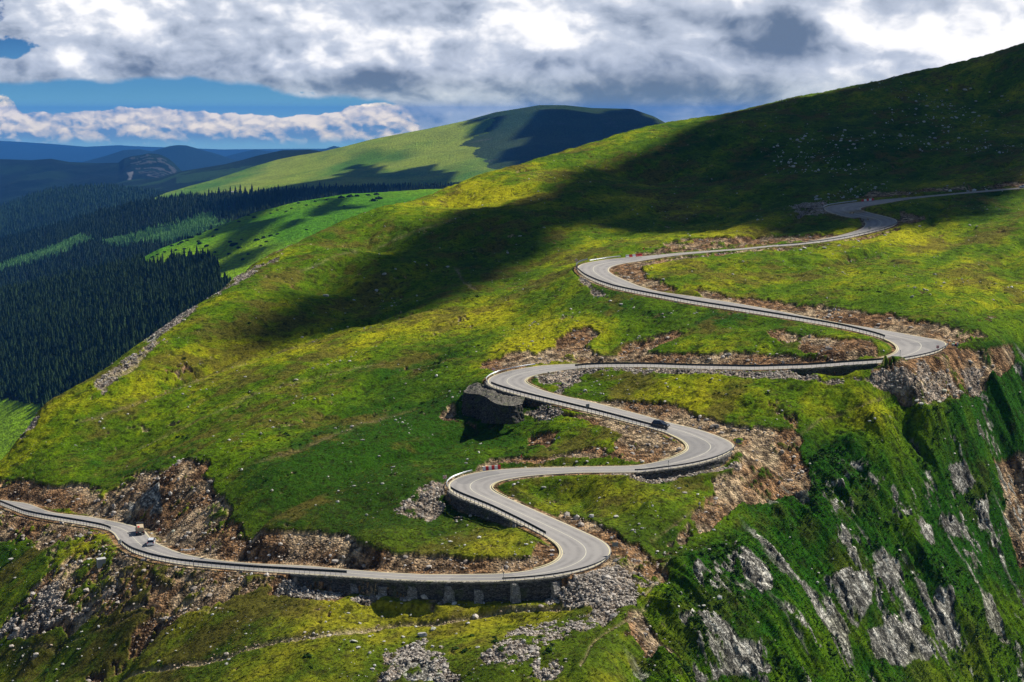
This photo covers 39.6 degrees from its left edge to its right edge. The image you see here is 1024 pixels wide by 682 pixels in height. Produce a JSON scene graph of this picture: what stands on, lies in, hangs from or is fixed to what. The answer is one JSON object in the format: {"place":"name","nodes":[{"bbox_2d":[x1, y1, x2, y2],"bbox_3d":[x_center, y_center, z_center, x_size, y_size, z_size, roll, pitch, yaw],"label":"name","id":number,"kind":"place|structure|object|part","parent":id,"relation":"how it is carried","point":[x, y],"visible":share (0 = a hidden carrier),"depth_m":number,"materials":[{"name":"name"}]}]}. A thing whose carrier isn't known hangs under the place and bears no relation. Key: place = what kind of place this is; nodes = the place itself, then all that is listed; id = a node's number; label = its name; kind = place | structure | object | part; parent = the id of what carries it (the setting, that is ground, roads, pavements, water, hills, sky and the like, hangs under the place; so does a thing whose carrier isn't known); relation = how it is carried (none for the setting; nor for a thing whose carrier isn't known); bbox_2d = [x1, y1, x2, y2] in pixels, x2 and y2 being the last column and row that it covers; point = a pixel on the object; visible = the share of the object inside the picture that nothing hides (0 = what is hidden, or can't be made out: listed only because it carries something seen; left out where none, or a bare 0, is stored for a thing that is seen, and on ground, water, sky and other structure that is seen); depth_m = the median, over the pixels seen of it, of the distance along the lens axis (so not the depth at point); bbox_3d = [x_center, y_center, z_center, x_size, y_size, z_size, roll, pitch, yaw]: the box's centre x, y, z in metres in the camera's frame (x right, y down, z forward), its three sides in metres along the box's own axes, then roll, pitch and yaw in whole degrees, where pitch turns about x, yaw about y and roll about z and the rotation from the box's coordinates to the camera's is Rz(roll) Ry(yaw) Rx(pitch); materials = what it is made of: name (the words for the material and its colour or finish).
{"place":"outdoors","nodes":[
{"label":"outdoors","id":0,"kind":"place"},
{"bbox_2d":[0,187,152,238],"bbox_3d":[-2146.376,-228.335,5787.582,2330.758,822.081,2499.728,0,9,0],"label":"wooded hill","id":1,"kind":"structure","parent":0,"point":[50,213],"depth_m":5044.94,"materials":[{"name":"green plant"}]},
{"bbox_2d":[0,182,166,237],"bbox_3d":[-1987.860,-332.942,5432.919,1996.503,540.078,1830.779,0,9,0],"label":"spruce forest","id":2,"kind":"object","parent":1,"relation":"on","point":[112,193],"visible":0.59,"depth_m":5115.91,"materials":[{"name":"green plant"}]},
{"bbox_2d":[0,153,181,205],"bbox_3d":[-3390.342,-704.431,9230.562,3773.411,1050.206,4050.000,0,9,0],"label":"rocky peak ridge","id":3,"kind":"structure","parent":0,"point":[20,178],"depth_m":8316.20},
{"bbox_2d":[83,145,238,170],"bbox_3d":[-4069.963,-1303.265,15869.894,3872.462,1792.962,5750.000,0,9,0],"label":"mountain","id":4,"kind":"structure","parent":0,"point":[183,157],"depth_m":14469.36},
{"bbox_2d":[0,141,322,161],"bbox_3d":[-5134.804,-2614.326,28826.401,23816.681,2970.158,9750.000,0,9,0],"label":"farthest range","id":5,"kind":"structure","parent":0,"point":[13,150],"depth_m":25530.74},
{"bbox_2d":[0,189,403,284],"bbox_3d":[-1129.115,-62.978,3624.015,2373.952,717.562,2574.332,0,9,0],"label":"forest ridge","id":6,"kind":"structure","parent":0,"point":[165,228],"depth_m":2924.74,"materials":[{"name":"green plant"}]},
{"bbox_2d":[0,211,230,270],"bbox_3d":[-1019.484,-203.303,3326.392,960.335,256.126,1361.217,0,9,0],"label":"young woodland","id":7,"kind":"object","parent":6,"relation":"on","point":[178,225],"visible":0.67,"depth_m":2896.66,"materials":[{"name":"green plant"}]},
{"bbox_2d":[0,181,457,287],"bbox_3d":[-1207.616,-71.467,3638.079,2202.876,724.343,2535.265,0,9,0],"label":"spruce forest","id":8,"kind":"object","parent":6,"relation":"on","point":[86,222],"visible":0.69,"depth_m":3020.95,"materials":[{"name":"green plant"}]},
{"bbox_2d":[105,150,321,191],"bbox_3d":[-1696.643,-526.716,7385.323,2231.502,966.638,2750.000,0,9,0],"label":"wooded shoulder","id":9,"kind":"object","parent":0,"point":[176,181],"visible":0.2,"depth_m":6430.57},
{"bbox_2d":[0,189,440,459],"bbox_3d":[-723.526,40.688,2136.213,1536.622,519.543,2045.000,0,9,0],"label":"green spur","id":10,"kind":"structure","parent":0,"point":[289,226],"depth_m":1908.75,"materials":[{"name":"green plant"}]},
{"bbox_2d":[0,249,231,408],"bbox_3d":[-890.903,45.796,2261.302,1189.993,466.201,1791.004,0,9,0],"label":"spruce forest","id":11,"kind":"object","parent":10,"relation":"on","point":[87,287],"visible":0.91,"depth_m":1679.60,"materials":[{"name":"green plant"}]},
{"bbox_2d":[225,146,339,160],"bbox_3d":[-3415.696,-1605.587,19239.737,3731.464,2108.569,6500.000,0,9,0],"label":"ridge","id":12,"kind":"structure","parent":0,"point":[245,155],"depth_m":17609.32,"materials":[{"name":"blue"}]},
{"bbox_2d":[155,105,664,198],"bbox_3d":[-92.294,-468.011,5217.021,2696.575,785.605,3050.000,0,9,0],"label":"round mountain","id":13,"kind":"structure","parent":0,"point":[458,152],"depth_m":4889.19,"materials":[{"name":"green plant"}]},
{"bbox_2d":[0,43,1023,681],"bbox_3d":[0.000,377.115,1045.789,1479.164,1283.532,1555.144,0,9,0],"label":"mountain slope","id":14,"kind":"structure","parent":0,"point":[704,169],"depth_m":388.88,"materials":[{"name":"green plant"}]},
{"bbox_2d":[0,500,110,528],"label":"crash barrier","id":15,"kind":"object","parent":14,"relation":"on","point":[60,517],"visible":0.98,"depth_m":370.51,"materials":[{"name":"metal"}]},
{"bbox_2d":[96,557,105,568],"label":"concrete block","id":16,"kind":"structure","parent":14,"relation":"on","point":[101,561],"depth_m":334.17,"materials":[{"name":"white concrete"}]},
{"bbox_2d":[417,632,426,636],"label":"boulder","id":17,"kind":"object","parent":14,"relation":"on","point":[422,634],"visible":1,"depth_m":280.81,"materials":[{"name":"grey stone"}]},
{"bbox_2d":[290,573,569,603],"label":"retaining wall","id":18,"kind":"structure","parent":14,"relation":"on","point":[518,591],"depth_m":291.40,"materials":[{"name":"stone"}]},
{"bbox_2d":[446,470,471,486],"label":"crash barrier","id":19,"kind":"object","parent":14,"relation":"on","point":[464,472],"visible":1,"depth_m":344.60,"materials":[{"name":"metal"}]},
{"bbox_2d":[447,490,523,526],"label":"retaining wall","id":20,"kind":"structure","parent":14,"relation":"on","point":[468,506],"depth_m":325.74,"materials":[{"name":"stone"}]},
{"bbox_2d":[0,201,984,681],"bbox_3d":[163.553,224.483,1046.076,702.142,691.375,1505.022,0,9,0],"label":"scree","id":21,"kind":"structure","parent":14,"relation":"on","point":[408,653],"depth_m":291.06,"materials":[{"name":"grey stone"}]},
{"bbox_2d":[461,382,526,423],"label":"stone bastion","id":22,"kind":"object","parent":14,"relation":"on","point":[482,402],"visible":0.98,"depth_m":386.03,"materials":[{"name":"grey stone"}]},
{"bbox_2d":[486,364,535,382],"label":"crash barrier","id":23,"kind":"object","parent":22,"relation":"on","point":[506,369],"visible":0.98,"depth_m":415.07,"materials":[{"name":"metal"}]},
{"bbox_2d":[0,272,1021,681],"bbox_3d":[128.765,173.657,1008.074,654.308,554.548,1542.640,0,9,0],"label":"bushes","id":24,"kind":"object","parent":14,"relation":"on","point":[740,598],"visible":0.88,"depth_m":347.53,"materials":[{"name":"green plant"}]},
{"bbox_2d":[0,260,1023,681],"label":"grass tufts","id":25,"kind":"object","parent":14,"relation":"on","point":[426,472],"visible":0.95,"depth_m":365.12,"materials":[{"name":"green plant"}]},
{"bbox_2d":[0,79,1023,681],"bbox_3d":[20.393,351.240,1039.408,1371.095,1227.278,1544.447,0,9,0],"label":"bank stones","id":26,"kind":"object","parent":14,"relation":"on","point":[458,517],"visible":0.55,"depth_m":347.37,"materials":[{"name":"grey stone"}]},
{"bbox_2d":[0,234,1023,681],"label":"bank boulders","id":27,"kind":"object","parent":14,"relation":"on","point":[606,576],"visible":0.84,"depth_m":343.06,"materials":[{"name":"grey stone"}]},
{"bbox_2d":[2,93,1023,681],"bbox_3d":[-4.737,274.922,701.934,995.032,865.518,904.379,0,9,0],"label":"meadow stones","id":28,"kind":"object","parent":14,"relation":"on","point":[540,479],"visible":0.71,"depth_m":352.17,"materials":[{"name":"grey stone"}]},
{"bbox_2d":[484,382,553,405],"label":"retaining wall","id":29,"kind":"structure","parent":14,"relation":"on","point":[503,392],"depth_m":391.99,"materials":[{"name":"stone"}]},
{"bbox_2d":[589,256,620,260],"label":"crash barrier","id":30,"kind":"object","parent":14,"relation":"on","point":[604,257],"visible":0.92,"depth_m":539.18,"materials":[{"name":"metal"}]},
{"bbox_2d":[635,452,731,478],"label":"retaining wall","id":31,"kind":"structure","parent":14,"relation":"on","point":[699,467],"depth_m":338.67,"materials":[{"name":"stone"}]},
{"bbox_2d":[617,333,1023,681],"bbox_3d":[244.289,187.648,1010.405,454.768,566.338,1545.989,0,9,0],"label":"flank grass","id":32,"kind":"structure","parent":14,"relation":"on","point":[753,618],"depth_m":332.16,"materials":[{"name":"green plant"}]},
{"bbox_2d":[789,363,877,375],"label":"retaining wall","id":33,"kind":"structure","parent":14,"relation":"on","point":[842,370],"depth_m":392.38,"materials":[{"name":"stone"}]},
{"bbox_2d":[823,200,856,208],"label":"crash barrier","id":34,"kind":"object","parent":14,"relation":"on","point":[838,202],"visible":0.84,"depth_m":660.01,"materials":[{"name":"metal"}]},
{"bbox_2d":[762,76,1021,199],"bbox_3d":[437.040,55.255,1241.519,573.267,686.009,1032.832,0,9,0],"label":"summit stones","id":35,"kind":"object","parent":14,"relation":"on","point":[818,169],"visible":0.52,"depth_m":882.79,"materials":[{"name":"grey stone"}]},
{"bbox_2d":[904,342,948,357],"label":"crash barrier","id":36,"kind":"object","parent":14,"relation":"on","point":[927,352],"visible":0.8,"depth_m":400.81,"materials":[{"name":"metal"}]},
{"bbox_2d":[0,0,1023,148],"label":"sky","id":37,"kind":"structure","parent":0,"point":[201,74],"materials":[{"name":"white"}]},
{"bbox_2d":[1,187,1023,580],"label":"mountain road","id":38,"kind":"structure","parent":0,"point":[573,551],"depth_m":358.56,"materials":[{"name":"grey asphalt"}]},
{"bbox_2d":[135,522,144,534],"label":"truck","id":39,"kind":"object","parent":38,"relation":"on","point":[139,528],"visible":1,"depth_m":350.82,"materials":[{"name":"beige metal"}]},
{"bbox_2d":[147,537,155,545],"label":"car","id":40,"kind":"object","parent":38,"relation":"on","point":[151,541],"visible":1,"depth_m":339.48,"materials":[{"name":"white paint"}]},
{"bbox_2d":[122,540,346,575],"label":"crash barrier","id":41,"kind":"object","parent":38,"relation":"on","point":[239,565],"visible":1,"depth_m":313.46,"materials":[{"name":"metal"}]},
{"bbox_2d":[450,487,545,537],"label":"crash barrier","id":42,"kind":"object","parent":38,"relation":"on","point":[500,509],"visible":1,"depth_m":321.27,"materials":[{"name":"metal"}]},
{"bbox_2d":[492,479,507,497],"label":"road kerb","id":43,"kind":"structure","parent":38,"relation":"on","point":[497,491],"depth_m":338.18,"materials":[{"name":"paint"}]},
{"bbox_2d":[5,188,1008,574],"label":"edge line","id":44,"kind":"object","parent":38,"relation":"on","point":[491,470],"visible":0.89,"depth_m":346.47,"materials":[{"name":"paint"}]},
{"bbox_2d":[5,189,1010,580],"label":"edge line","id":45,"kind":"object","parent":38,"relation":"on","point":[555,473],"visible":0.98,"depth_m":343.30,"materials":[{"name":"paint"}]},
{"bbox_2d":[17,188,1015,577],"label":"line","id":46,"kind":"object","parent":38,"relation":"on","point":[551,470],"visible":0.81,"depth_m":345.56,"materials":[{"name":"paint"}]},
{"bbox_2d":[526,373,544,388],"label":"road kerb","id":47,"kind":"structure","parent":38,"relation":"on","point":[533,376],"depth_m":406.57,"materials":[{"name":"paint"}]},
{"bbox_2d":[533,538,560,568],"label":"road kerb","id":48,"kind":"structure","parent":38,"relation":"on","point":[553,542],"depth_m":302.58,"materials":[{"name":"paint"}]},
{"bbox_2d":[502,552,611,578],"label":"crash barrier","id":49,"kind":"object","parent":38,"relation":"on","point":[544,575],"visible":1,"depth_m":291.08,"materials":[{"name":"metal"}]},
{"bbox_2d":[491,382,666,430],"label":"crash barrier","id":50,"kind":"object","parent":38,"relation":"on","point":[594,409],"visible":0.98,"depth_m":378.66,"materials":[{"name":"metal"}]},
{"bbox_2d":[652,419,669,426],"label":"car","id":51,"kind":"object","parent":38,"relation":"on","point":[662,423],"visible":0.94,"depth_m":368.27,"materials":[{"name":"black paint"}]},
{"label":"windows","id":52,"kind":"part","parent":51,"relation":"part of","materials":[{"name":"black glass"}]},
{"bbox_2d":[659,434,686,460],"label":"road kerb","id":53,"kind":"structure","parent":38,"relation":"on","point":[678,453],"depth_m":354.06,"materials":[{"name":"paint"}]},
{"bbox_2d":[635,444,735,469],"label":"crash barrier","id":54,"kind":"object","parent":38,"relation":"on","point":[687,463],"visible":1,"depth_m":339.26,"materials":[{"name":"metal"}]},
{"bbox_2d":[575,358,882,369],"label":"crash barrier","id":55,"kind":"object","parent":38,"relation":"on","point":[764,365],"visible":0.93,"depth_m":397.47,"materials":[{"name":"metal"}]},
{"bbox_2d":[576,258,884,338],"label":"crash barrier","id":56,"kind":"object","parent":38,"relation":"on","point":[581,273],"visible":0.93,"depth_m":455.52,"materials":[{"name":"metal"}]},
{"bbox_2d":[778,222,896,244],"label":"crash barrier","id":57,"kind":"object","parent":38,"relation":"on","point":[837,237],"visible":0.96,"depth_m":563.73,"materials":[{"name":"metal"}]},
{"bbox_2d":[881,339,896,357],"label":"road kerb","id":58,"kind":"structure","parent":38,"relation":"on","point":[892,344],"depth_m":411.12,"materials":[{"name":"paint"}]}
]}

